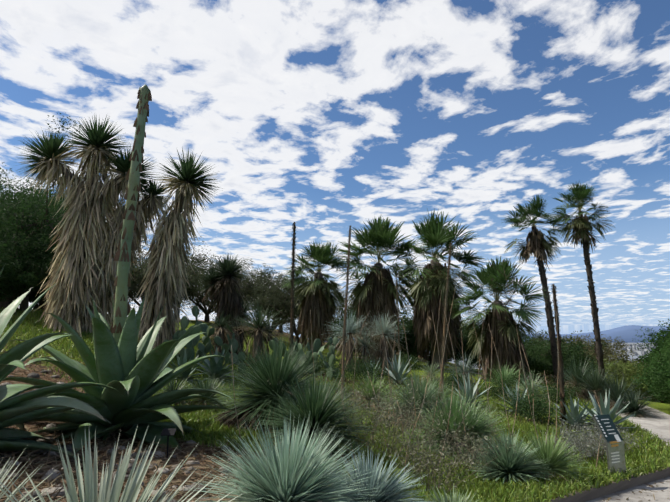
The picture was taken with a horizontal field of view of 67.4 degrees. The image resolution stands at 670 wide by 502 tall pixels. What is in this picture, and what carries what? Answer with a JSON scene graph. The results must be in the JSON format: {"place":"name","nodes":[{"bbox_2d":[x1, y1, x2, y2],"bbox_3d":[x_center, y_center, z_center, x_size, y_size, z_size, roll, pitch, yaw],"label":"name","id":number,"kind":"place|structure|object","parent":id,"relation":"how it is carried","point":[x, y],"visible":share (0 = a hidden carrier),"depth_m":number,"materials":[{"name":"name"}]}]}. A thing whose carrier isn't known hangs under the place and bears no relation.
{"place":"outdoors","nodes":[
{"label":"outdoors","id":0,"kind":"place"},
{"bbox_2d":[0,306,669,501],"bbox_3d":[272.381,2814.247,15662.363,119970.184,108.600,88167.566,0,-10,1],"label":"terrain","id":1,"kind":"structure","parent":0,"point":[664,406],"depth_m":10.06,"materials":[{"name":"green plant"}]},
{"bbox_2d":[12,115,249,354],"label":"yucca trees","id":2,"kind":"object","parent":1,"relation":"on","point":[84,270],"visible":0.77,"depth_m":14.29,"materials":[{"name":"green plant"}]},
{"bbox_2d":[0,357,340,501],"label":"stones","id":3,"kind":"object","parent":1,"relation":"on","point":[53,474],"visible":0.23,"depth_m":4.39,"materials":[{"name":"grey stone"}]},
{"bbox_2d":[163,306,339,379],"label":"prickly pears","id":4,"kind":"object","parent":1,"relation":"on","point":[193,342],"visible":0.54,"depth_m":15.39,"materials":[{"name":"green plant"}]},
{"bbox_2d":[0,84,635,460],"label":"agave plants","id":5,"kind":"object","parent":1,"relation":"on","point":[121,377],"visible":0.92,"depth_m":6.06,"materials":[{"name":"green plant"}]},
{"bbox_2d":[0,296,664,501],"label":"spiky rosette plants","id":6,"kind":"object","parent":1,"relation":"on","point":[296,474],"visible":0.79,"depth_m":6.41,"materials":[{"name":"green plant"}]},
{"bbox_2d":[0,113,669,403],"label":"trees","id":7,"kind":"object","parent":1,"relation":"on","point":[29,223],"visible":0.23,"depth_m":27.57,"materials":[{"name":"green plant"}]},
{"bbox_2d":[160,426,597,457],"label":"plant labels","id":8,"kind":"object","parent":1,"relation":"on","point":[168,432],"visible":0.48,"depth_m":5.20,"materials":[{"name":"black"}]},
{"bbox_2d":[231,222,602,470],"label":"dried flower stalks","id":9,"kind":"object","parent":1,"relation":"on","point":[559,355],"visible":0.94,"depth_m":10.57,"materials":[{"name":"brown plant"}]},
{"bbox_2d":[236,352,651,492],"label":"shrubs","id":10,"kind":"object","parent":1,"relation":"on","point":[590,442],"visible":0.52,"depth_m":7.35,"materials":[{"name":"green plant"}]},
{"bbox_2d":[279,183,614,393],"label":"palm trees","id":11,"kind":"object","parent":1,"relation":"on","point":[375,292],"visible":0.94,"depth_m":26.24,"materials":[{"name":"green plant"}]},
{"bbox_2d":[407,343,654,355],"bbox_3d":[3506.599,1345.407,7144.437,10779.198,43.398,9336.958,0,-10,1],"label":"distant city","id":12,"kind":"object","parent":1,"relation":"on","point":[635,350],"visible":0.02,"depth_m":4531.28},
{"bbox_2d":[592,414,625,474],"bbox_3d":[3.854,2.764,7.058,0.320,0.890,0.226,4,-11,-24],"label":"info sign","id":13,"kind":"object","parent":1,"relation":"on","point":[611,435],"visible":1,"depth_m":6.99,"materials":[{"name":"metal"}]},
{"bbox_2d":[0,0,669,338],"label":"sky","id":14,"kind":"structure","parent":0,"point":[324,117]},
{"bbox_2d":[325,325,668,342],"bbox_3d":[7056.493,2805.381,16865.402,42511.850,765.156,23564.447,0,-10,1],"label":"distant hills","id":15,"kind":"structure","parent":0,"point":[627,333],"depth_m":18257.08,"materials":[{"name":"blue"}]},
{"bbox_2d":[336,355,669,501],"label":"edging","id":16,"kind":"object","parent":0,"point":[595,493],"depth_m":6.63,"materials":[{"name":"concrete"}]},
{"bbox_2d":[390,362,669,501],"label":"path","id":17,"kind":"structure","parent":0,"point":[659,425],"depth_m":7.05,"materials":[{"name":"concrete"}]},
{"bbox_2d":[603,427,669,501],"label":"path litter","id":18,"kind":"object","parent":17,"relation":"on","point":[609,498],"visible":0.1,"depth_m":6.59,"materials":[{"name":"brown plant"}]}
]}

